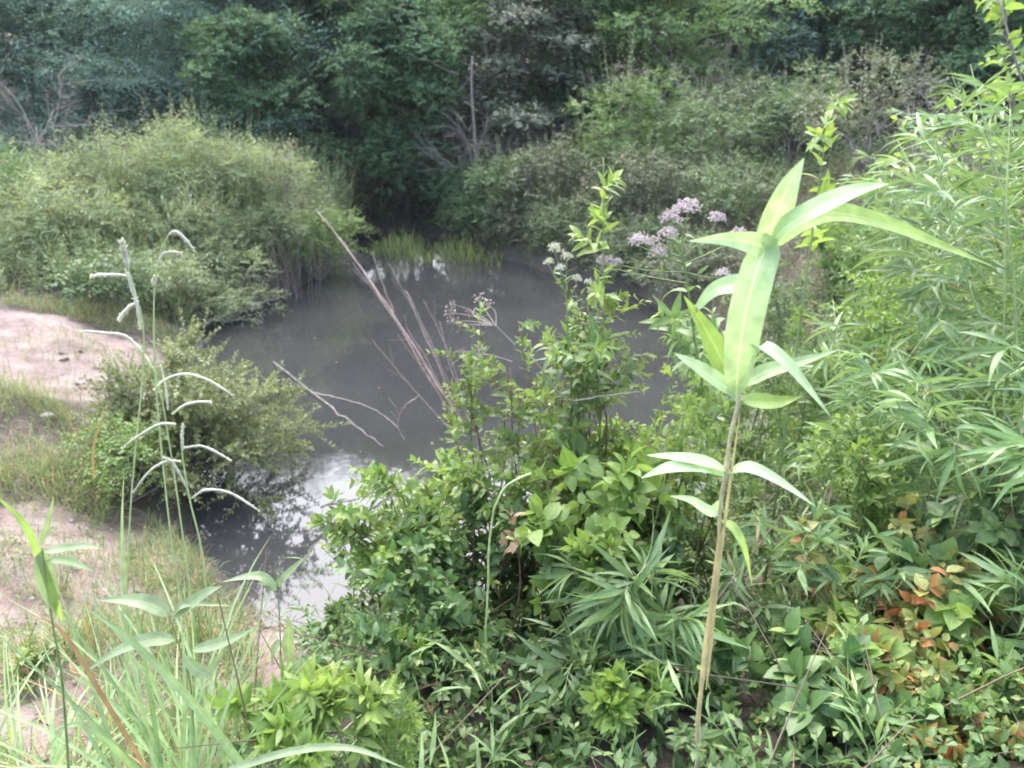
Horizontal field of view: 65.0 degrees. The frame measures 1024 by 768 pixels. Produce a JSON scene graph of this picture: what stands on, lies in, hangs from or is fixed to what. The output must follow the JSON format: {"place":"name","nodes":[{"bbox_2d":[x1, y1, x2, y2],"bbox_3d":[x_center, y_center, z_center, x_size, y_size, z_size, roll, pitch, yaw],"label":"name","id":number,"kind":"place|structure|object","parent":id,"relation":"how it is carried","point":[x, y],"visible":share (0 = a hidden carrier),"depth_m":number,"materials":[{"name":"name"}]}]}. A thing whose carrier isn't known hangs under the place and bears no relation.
{"place":"outdoors","nodes":[
{"label":"outdoors","id":0,"kind":"place"},
{"bbox_2d":[0,106,375,324],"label":"tall grass","id":1,"kind":"structure","parent":0,"point":[37,263],"depth_m":10.93,"materials":[{"name":"plant"}]},
{"bbox_2d":[361,222,505,266],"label":"marsh grass","id":2,"kind":"structure","parent":0,"point":[460,248],"depth_m":15.57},
{"bbox_2d":[181,231,735,628],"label":"pond water","id":3,"kind":"structure","parent":0,"point":[339,356],"depth_m":9.03,"materials":[{"name":"liquid"}]},
{"bbox_2d":[0,7,1023,767],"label":"ground","id":4,"kind":"structure","parent":0,"point":[12,321],"depth_m":6.82,"materials":[{"name":"beige soil"}]},
{"bbox_2d":[0,633,62,700],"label":"weed","id":5,"kind":"object","parent":4,"relation":"on","point":[23,671],"visible":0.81,"depth_m":2.78,"materials":[{"name":"green plant"}]},
{"bbox_2d":[33,496,100,767],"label":"cane sprig","id":6,"kind":"object","parent":4,"relation":"on","point":[39,566],"visible":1,"depth_m":1.16,"materials":[{"name":"green plant"}]},
{"bbox_2d":[0,158,144,275],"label":"weed","id":7,"kind":"object","parent":4,"relation":"on","point":[34,204],"visible":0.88,"depth_m":10.09,"materials":[{"name":"green plant"}]},
{"bbox_2d":[0,42,146,169],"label":"dead tree","id":8,"kind":"object","parent":4,"relation":"on","point":[51,117],"visible":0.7,"depth_m":14.82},
{"bbox_2d":[0,649,182,767],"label":"grass clump","id":9,"kind":"object","parent":4,"relation":"on","point":[54,760],"visible":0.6,"depth_m":1.93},
{"bbox_2d":[0,0,187,167],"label":"tree","id":10,"kind":"object","parent":4,"relation":"on","point":[8,27],"visible":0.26,"depth_m":18.01,"materials":[{"name":"green plant"}]},
{"bbox_2d":[32,234,170,318],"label":"weed","id":11,"kind":"object","parent":4,"relation":"on","point":[121,283],"visible":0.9,"depth_m":9.25,"materials":[{"name":"plant"}]},
{"bbox_2d":[2,590,213,767],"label":"grass clump","id":12,"kind":"object","parent":4,"relation":"on","point":[94,712],"visible":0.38,"depth_m":2.19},
{"bbox_2d":[21,111,197,257],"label":"weed","id":13,"kind":"object","parent":4,"relation":"on","point":[93,164],"visible":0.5,"depth_m":11.11,"materials":[{"name":"green plant"}]},
{"bbox_2d":[80,237,144,737],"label":"seeding grass","id":14,"kind":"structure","parent":4,"relation":"on","point":[126,260],"depth_m":1.91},
{"bbox_2d":[48,406,202,513],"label":"shrub","id":15,"kind":"object","parent":4,"relation":"on","point":[121,442],"visible":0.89,"depth_m":5.43,"materials":[{"name":"plant"}]},
{"bbox_2d":[0,282,286,767],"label":"short grass","id":16,"kind":"structure","parent":4,"relation":"on","point":[105,635],"depth_m":4.54,"materials":[{"name":"plant"}]},
{"bbox_2d":[0,0,314,159],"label":"tree","id":17,"kind":"object","parent":4,"relation":"on","point":[36,81],"visible":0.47,"depth_m":17.52,"materials":[{"name":"green plant"}]},
{"bbox_2d":[118,244,220,316],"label":"weed","id":18,"kind":"object","parent":4,"relation":"on","point":[183,275],"visible":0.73,"depth_m":10.16,"materials":[{"name":"green plant"}]},
{"bbox_2d":[89,586,252,740],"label":"cane sprig","id":19,"kind":"object","parent":4,"relation":"on","point":[155,605],"visible":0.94,"depth_m":1.62,"materials":[{"name":"green plant"}]},
{"bbox_2d":[0,515,350,767],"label":"grass clump","id":20,"kind":"object","parent":4,"relation":"on","point":[154,742],"visible":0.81,"depth_m":1.71,"materials":[{"name":"plant"}]},
{"bbox_2d":[85,607,243,763],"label":"long grass","id":21,"kind":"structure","parent":20,"relation":"attached to","point":[180,689],"depth_m":1.48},
{"bbox_2d":[86,95,276,255],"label":"weed","id":22,"kind":"object","parent":4,"relation":"on","point":[194,137],"visible":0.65,"depth_m":11.73,"materials":[{"name":"green plant"}]},
{"bbox_2d":[121,373,259,718],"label":"seeding grass","id":23,"kind":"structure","parent":4,"relation":"on","point":[167,459],"depth_m":1.89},
{"bbox_2d":[41,308,353,527],"bbox_3d":[-2.520,0.232,6.284,2.018,1.616,2.151,-16,26,-37],"label":"shrub","id":24,"kind":"object","parent":4,"relation":"on","point":[220,421],"visible":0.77,"depth_m":6.04,"materials":[{"name":"plant"}]},
{"bbox_2d":[126,168,281,298],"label":"weed","id":25,"kind":"object","parent":4,"relation":"on","point":[193,214],"visible":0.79,"depth_m":11.15,"materials":[{"name":"green plant"}]},
{"bbox_2d":[0,0,465,181],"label":"tree","id":26,"kind":"object","parent":4,"relation":"on","point":[186,13],"visible":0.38,"depth_m":16.72,"materials":[{"name":"green plant"}]},
{"bbox_2d":[177,242,291,326],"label":"weed","id":27,"kind":"object","parent":4,"relation":"on","point":[229,300],"visible":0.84,"depth_m":11.04,"materials":[{"name":"green plant"}]},
{"bbox_2d":[170,122,327,270],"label":"weed","id":28,"kind":"object","parent":4,"relation":"on","point":[279,207],"visible":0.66,"depth_m":12.10,"materials":[{"name":"green plant"}]},
{"bbox_2d":[171,4,330,192],"bbox_3d":[-5.506,-5.575,16.556,2.914,3.957,4.330,-10,22,-26],"label":"tree","id":29,"kind":"object","parent":4,"relation":"on","point":[221,45],"visible":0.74,"depth_m":15.40,"materials":[{"name":"green plant"}]},
{"bbox_2d":[202,651,301,767],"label":"weed","id":30,"kind":"object","parent":4,"relation":"on","point":[272,692],"visible":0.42,"depth_m":1.75,"materials":[{"name":"green plant"}]},
{"bbox_2d":[160,0,409,181],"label":"tree","id":31,"kind":"object","parent":4,"relation":"on","point":[338,129],"visible":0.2,"depth_m":18.86,"materials":[{"name":"green plant"}]},
{"bbox_2d":[247,695,340,767],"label":"weed","id":32,"kind":"object","parent":4,"relation":"on","point":[280,730],"visible":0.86,"depth_m":1.56,"materials":[{"name":"green plant"}]},
{"bbox_2d":[275,650,355,739],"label":"weed","id":33,"kind":"object","parent":4,"relation":"on","point":[309,685],"visible":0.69,"depth_m":1.68,"materials":[{"name":"green plant"}]},
{"bbox_2d":[260,187,380,280],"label":"weed","id":34,"kind":"object","parent":4,"relation":"on","point":[337,229],"visible":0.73,"depth_m":13.27,"materials":[{"name":"green plant"}]},
{"bbox_2d":[305,655,400,767],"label":"weed","id":35,"kind":"object","parent":4,"relation":"on","point":[368,697],"visible":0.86,"depth_m":1.69,"materials":[{"name":"green plant"}]},
{"bbox_2d":[286,0,486,224],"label":"tree","id":36,"kind":"object","parent":4,"relation":"on","point":[420,35],"visible":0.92,"depth_m":16.38,"materials":[{"name":"green plant"}]},
{"bbox_2d":[306,445,480,626],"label":"shrub","id":37,"kind":"object","parent":4,"relation":"on","point":[350,516],"visible":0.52,"depth_m":2.51,"materials":[{"name":"plant"}]},
{"bbox_2d":[363,672,427,767],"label":"weed","id":38,"kind":"object","parent":4,"relation":"on","point":[413,724],"visible":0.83,"depth_m":1.68,"materials":[{"name":"green plant"}]},
{"bbox_2d":[287,0,528,181],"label":"tree","id":39,"kind":"object","parent":4,"relation":"on","point":[447,6],"visible":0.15,"depth_m":17.70,"materials":[{"name":"green plant"}]},
{"bbox_2d":[331,488,543,644],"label":"shrub","id":40,"kind":"object","parent":4,"relation":"on","point":[457,601],"visible":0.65,"depth_m":2.37,"materials":[{"name":"green plant"}]},
{"bbox_2d":[335,575,552,733],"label":"shrub","id":41,"kind":"object","parent":4,"relation":"on","point":[370,634],"visible":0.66,"depth_m":2.12,"materials":[{"name":"green plant"}]},
{"bbox_2d":[441,135,558,241],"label":"shrub","id":42,"kind":"object","parent":4,"relation":"on","point":[491,174],"visible":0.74,"depth_m":15.40,"materials":[{"name":"plant"}]},
{"bbox_2d":[412,437,599,642],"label":"shrub","id":43,"kind":"object","parent":4,"relation":"on","point":[472,481],"visible":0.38,"depth_m":2.48,"materials":[{"name":"plant"}]},
{"bbox_2d":[0,231,1023,767],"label":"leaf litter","id":44,"kind":"object","parent":4,"relation":"on","point":[1012,763],"visible":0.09,"depth_m":2.75,"materials":[{"name":"plant"}]},
{"bbox_2d":[423,301,601,630],"bbox_3d":[-0.011,0.393,2.789,0.624,1.309,0.560,0,20,0],"label":"shrub","id":45,"kind":"object","parent":4,"relation":"on","point":[474,377],"visible":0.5,"depth_m":2.67,"materials":[{"name":"plant"}]},
{"bbox_2d":[414,0,611,197],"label":"tree","id":46,"kind":"object","parent":4,"relation":"on","point":[529,118],"visible":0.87,"depth_m":16.79,"materials":[{"name":"green plant"}]},
{"bbox_2d":[22,114,1023,232],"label":"forest floor plants","id":47,"kind":"object","parent":4,"relation":"on","point":[766,151],"visible":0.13,"depth_m":18.67,"materials":[{"name":"green plant"}]},
{"bbox_2d":[489,638,599,767],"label":"shrub","id":48,"kind":"object","parent":4,"relation":"on","point":[519,741],"visible":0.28,"depth_m":1.87,"materials":[{"name":"green plant"}]},
{"bbox_2d":[495,116,613,235],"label":"shrub","id":49,"kind":"object","parent":4,"relation":"on","point":[540,173],"visible":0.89,"depth_m":14.67,"materials":[{"name":"plant"}]},
{"bbox_2d":[468,264,673,629],"bbox_3d":[0.198,0.307,2.693,0.607,1.396,0.629,-16,25,-37],"label":"shrub","id":50,"kind":"object","parent":4,"relation":"on","point":[554,427],"visible":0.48,"depth_m":2.52,"materials":[{"name":"plant"}]},
{"bbox_2d":[513,188,630,266],"bbox_3d":[1.070,-2.571,14.030,2.100,1.617,2.003,0,20,0],"label":"flower cluster","id":51,"kind":"object","parent":4,"relation":"on","point":[571,211],"visible":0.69,"depth_m":14.02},
{"bbox_2d":[498,604,655,758],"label":"bamboo","id":52,"kind":"object","parent":4,"relation":"on","point":[552,664],"visible":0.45,"depth_m":1.96,"materials":[{"name":"green plant"}]},
{"bbox_2d":[531,305,635,516],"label":"weed","id":53,"kind":"object","parent":4,"relation":"on","point":[580,446],"visible":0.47,"depth_m":2.48,"materials":[{"name":"green plant"}]},
{"bbox_2d":[430,0,750,178],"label":"tree","id":54,"kind":"object","parent":4,"relation":"on","point":[552,92],"visible":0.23,"depth_m":18.54,"materials":[{"name":"green plant"}]},
{"bbox_2d":[490,471,698,625],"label":"shrub","id":55,"kind":"object","parent":4,"relation":"on","point":[670,538],"visible":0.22,"depth_m":2.29,"materials":[{"name":"green plant"}]},
{"bbox_2d":[559,529,629,642],"bbox_3d":[0.224,0.596,2.093,0.212,0.505,0.138,-12,23,-29],"label":"sapling","id":56,"kind":"object","parent":4,"relation":"on","point":[583,553],"visible":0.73,"depth_m":2.00,"materials":[{"name":"green plant"}]},
{"bbox_2d":[567,157,626,460],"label":"shrub","id":57,"kind":"object","parent":4,"relation":"on","point":[597,294],"visible":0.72,"depth_m":2.48,"materials":[{"name":"green plant"}]},
{"bbox_2d":[172,359,1023,767],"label":"bank grass","id":58,"kind":"structure","parent":4,"relation":"on","point":[888,717],"depth_m":1.83,"materials":[{"name":"green plant"}]},
{"bbox_2d":[506,441,699,621],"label":"vine","id":59,"kind":"object","parent":4,"relation":"on","point":[622,485],"visible":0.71,"depth_m":2.23,"materials":[{"name":"green plant"}]},
{"bbox_2d":[195,353,1023,767],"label":"undergrowth","id":60,"kind":"object","parent":4,"relation":"on","point":[983,761],"visible":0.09,"depth_m":1.92,"materials":[{"name":"green plant"}]},
{"bbox_2d":[573,648,676,746],"bbox_3d":[0.264,0.730,1.863,0.233,0.243,0.273,0,20,0],"label":"sapling","id":61,"kind":"object","parent":4,"relation":"on","point":[610,700],"visible":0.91,"depth_m":1.80,"materials":[{"name":"green plant"}]},
{"bbox_2d":[558,14,695,211],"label":"shrub","id":62,"kind":"object","parent":4,"relation":"on","point":[644,86],"visible":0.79,"depth_m":14.27,"materials":[{"name":"green plant"}]},
{"bbox_2d":[562,137,706,238],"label":"shrub","id":63,"kind":"object","parent":4,"relation":"on","point":[632,180],"visible":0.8,"depth_m":13.18,"materials":[{"name":"plant"}]},
{"bbox_2d":[527,509,748,705],"bbox_3d":[0.306,0.559,2.053,0.531,0.525,0.506,0,20,0],"label":"bamboo","id":64,"kind":"object","parent":4,"relation":"on","point":[617,600],"visible":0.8,"depth_m":1.95,"materials":[{"name":"green plant"}]},
{"bbox_2d":[581,203,707,290],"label":"weed","id":65,"kind":"object","parent":4,"relation":"on","point":[640,242],"visible":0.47,"depth_m":12.61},
{"bbox_2d":[596,197,745,588],"bbox_3d":[0.495,0.136,2.654,0.464,1.486,0.193,0,20,0],"label":"flowering weed","id":66,"kind":"object","parent":4,"relation":"on","point":[672,214],"visible":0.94,"depth_m":2.47,"materials":[{"name":"pink plant"}]},
{"bbox_2d":[513,0,837,168],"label":"tree","id":67,"kind":"object","parent":4,"relation":"on","point":[688,41],"visible":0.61,"depth_m":16.79,"materials":[{"name":"green plant"}]},
{"bbox_2d":[622,199,744,304],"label":"weed","id":68,"kind":"object","parent":4,"relation":"on","point":[695,264],"visible":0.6,"depth_m":11.51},
{"bbox_2d":[638,330,753,613],"bbox_3d":[0.540,0.324,2.481,0.395,1.075,0.251,5,21,14],"label":"sapling","id":69,"kind":"object","parent":4,"relation":"on","point":[698,431],"visible":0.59,"depth_m":2.43,"materials":[{"name":"green plant"}]},
{"bbox_2d":[623,146,769,229],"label":"weed","id":70,"kind":"object","parent":4,"relation":"on","point":[675,191],"visible":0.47,"depth_m":13.19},
{"bbox_2d":[623,436,774,607],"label":"shrub","id":71,"kind":"object","parent":4,"relation":"on","point":[753,497],"visible":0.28,"depth_m":2.53,"materials":[{"name":"plant"}]},
{"bbox_2d":[639,291,764,585],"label":"weed","id":72,"kind":"object","parent":4,"relation":"on","point":[674,318],"visible":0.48,"depth_m":2.89,"materials":[{"name":"green plant"}]},
{"bbox_2d":[630,75,782,191],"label":"shrub","id":73,"kind":"object","parent":4,"relation":"on","point":[695,142],"visible":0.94,"depth_m":13.58,"materials":[{"name":"plant"}]},
{"bbox_2d":[671,29,787,175],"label":"shrub","id":74,"kind":"object","parent":4,"relation":"on","point":[743,81],"visible":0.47,"depth_m":15.45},
{"bbox_2d":[672,145,804,230],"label":"weed","id":75,"kind":"object","parent":4,"relation":"on","point":[720,190],"visible":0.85,"depth_m":12.21,"materials":[{"name":"plant"}]},
{"bbox_2d":[672,346,830,523],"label":"weed","id":76,"kind":"object","parent":4,"relation":"on","point":[748,449],"visible":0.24,"depth_m":4.56,"materials":[{"name":"green plant"}]},
{"bbox_2d":[720,258,810,360],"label":"weed","id":77,"kind":"object","parent":4,"relation":"on","point":[781,309],"visible":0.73,"depth_m":7.56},
{"bbox_2d":[721,52,873,169],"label":"shrub","id":78,"kind":"object","parent":4,"relation":"on","point":[795,97],"visible":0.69,"depth_m":13.87,"materials":[{"name":"plant"}]},
{"bbox_2d":[712,0,899,161],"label":"tree","id":79,"kind":"object","parent":4,"relation":"on","point":[808,42],"visible":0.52,"depth_m":16.73,"materials":[{"name":"green plant"}]},
{"bbox_2d":[734,302,882,526],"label":"weed","id":80,"kind":"object","parent":4,"relation":"on","point":[818,376],"visible":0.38,"depth_m":3.83,"materials":[{"name":"green plant"}]},
{"bbox_2d":[761,89,857,605],"bbox_3d":[0.869,-0.025,2.485,0.140,1.670,0.193,0,20,0],"label":"sapling","id":81,"kind":"object","parent":4,"relation":"on","point":[827,142],"visible":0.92,"depth_m":2.25,"materials":[{"name":"green plant"}]},
{"bbox_2d":[641,158,991,767],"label":"cane shoot","id":82,"kind":"object","parent":4,"relation":"on","point":[733,371],"visible":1,"depth_m":1.32,"materials":[{"name":"green plant"}]},
{"bbox_2d":[702,491,937,645],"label":"bamboo","id":83,"kind":"object","parent":4,"relation":"on","point":[806,581],"visible":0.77,"depth_m":2.17,"materials":[{"name":"green plant"}]},
{"bbox_2d":[712,606,944,746],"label":"vine","id":84,"kind":"object","parent":4,"relation":"on","point":[794,635],"visible":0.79,"depth_m":1.82,"materials":[{"name":"green plant"}]},
{"bbox_2d":[797,403,921,604],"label":"weed","id":85,"kind":"object","parent":4,"relation":"on","point":[870,504],"visible":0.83,"depth_m":2.54,"materials":[{"name":"green plant"}]},
{"bbox_2d":[705,0,1017,161],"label":"tree","id":86,"kind":"object","parent":4,"relation":"on","point":[835,41],"visible":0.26,"depth_m":16.84,"materials":[{"name":"green plant"}]},
{"bbox_2d":[784,32,963,169],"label":"shrub","id":87,"kind":"object","parent":4,"relation":"on","point":[867,137],"visible":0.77,"depth_m":11.78,"materials":[{"name":"plant"}]},
{"bbox_2d":[776,278,993,549],"bbox_3d":[1.384,0.175,3.182,0.685,1.146,0.855,0,20,0],"label":"bamboo","id":88,"kind":"object","parent":4,"relation":"on","point":[861,365],"visible":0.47,"depth_m":2.97,"materials":[{"name":"green plant"}]},
{"bbox_2d":[787,493,985,661],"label":"vine","id":89,"kind":"object","parent":4,"relation":"on","point":[919,599],"visible":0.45,"depth_m":2.14,"materials":[{"name":"green plant"}]},
{"bbox_2d":[791,362,1007,556],"bbox_3d":[1.344,0.326,2.847,0.634,0.792,0.562,18,27,41],"label":"bamboo","id":90,"kind":"object","parent":4,"relation":"on","point":[960,438],"visible":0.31,"depth_m":2.77,"materials":[{"name":"green plant"}]},
{"bbox_2d":[800,557,1006,670],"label":"vine","id":91,"kind":"object","parent":4,"relation":"on","point":[953,612],"visible":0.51,"depth_m":2.02,"materials":[{"name":"green plant"}]},
{"bbox_2d":[822,174,986,392],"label":"weed","id":92,"kind":"object","parent":4,"relation":"on","point":[845,236],"visible":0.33,"depth_m":5.60,"materials":[{"name":"green plant"}]},
{"bbox_2d":[811,580,1023,704],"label":"vine","id":93,"kind":"object","parent":4,"relation":"on","point":[898,681],"visible":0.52,"depth_m":1.96,"materials":[{"name":"green plant"}]},
{"bbox_2d":[822,240,1012,459],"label":"weed","id":94,"kind":"object","parent":4,"relation":"on","point":[879,314],"visible":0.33,"depth_m":4.34,"materials":[{"name":"green plant"}]},
{"bbox_2d":[837,106,1020,337],"bbox_3d":[3.361,-1.108,6.064,1.202,1.863,1.828,-12,23,-30],"label":"bamboo","id":95,"kind":"object","parent":4,"relation":"on","point":[1001,164],"visible":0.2,"depth_m":5.94,"materials":[{"name":"green plant"}]},
{"bbox_2d":[836,0,1023,147],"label":"tree","id":96,"kind":"object","parent":4,"relation":"on","point":[976,54],"visible":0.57,"depth_m":15.28,"materials":[{"name":"green plant"}]},
{"bbox_2d":[843,155,1023,455],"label":"bamboo","id":97,"kind":"object","parent":4,"relation":"on","point":[915,300],"visible":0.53,"depth_m":3.52,"materials":[{"name":"green plant"}]},
{"bbox_2d":[860,64,1023,466],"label":"bamboo","id":98,"kind":"object","parent":4,"relation":"on","point":[981,319],"visible":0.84,"depth_m":3.02,"materials":[{"name":"green plant"}]},
{"bbox_2d":[862,76,1023,398],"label":"bamboo","id":99,"kind":"object","parent":4,"relation":"on","point":[960,97],"visible":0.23,"depth_m":4.44,"materials":[{"name":"green plant"}]},
{"bbox_2d":[864,468,1023,606],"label":"vine","id":100,"kind":"object","parent":4,"relation":"on","point":[989,530],"visible":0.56,"depth_m":2.24,"materials":[{"name":"green plant"}]},
{"bbox_2d":[865,313,1023,567],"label":"bamboo","id":101,"kind":"object","parent":4,"relation":"on","point":[1000,434],"visible":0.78,"depth_m":2.27,"materials":[{"name":"green plant"}]},
{"bbox_2d":[871,708,1023,767],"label":"vine","id":102,"kind":"object","parent":4,"relation":"on","point":[1018,736],"visible":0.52,"depth_m":1.71,"materials":[{"name":"green plant"}]},
{"bbox_2d":[877,0,1023,387],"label":"sapling","id":103,"kind":"object","parent":4,"relation":"on","point":[1003,8],"visible":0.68,"depth_m":3.92,"materials":[{"name":"green plant"}]},
{"bbox_2d":[898,326,1023,506],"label":"weed","id":104,"kind":"object","parent":4,"relation":"on","point":[910,346],"visible":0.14,"depth_m":3.23,"materials":[{"name":"green plant"}]},
{"bbox_2d":[914,539,1023,699],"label":"bamboo","id":105,"kind":"object","parent":4,"relation":"on","point":[1000,581],"visible":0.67,"depth_m":2.04,"materials":[{"name":"green plant"}]},
{"bbox_2d":[918,635,1023,759],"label":"vine","id":106,"kind":"object","parent":4,"relation":"on","point":[993,694],"visible":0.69,"depth_m":1.78,"materials":[{"name":"green plant"}]},
{"bbox_2d":[167,331,1023,767],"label":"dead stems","id":107,"kind":"object","parent":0,"point":[671,665],"depth_m":1.84,"materials":[{"name":"plant"}]},
{"bbox_2d":[478,123,1023,341],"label":"weeds","id":108,"kind":"object","parent":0,"point":[802,188],"visible":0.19,"depth_m":12.35,"materials":[{"name":"plant"}]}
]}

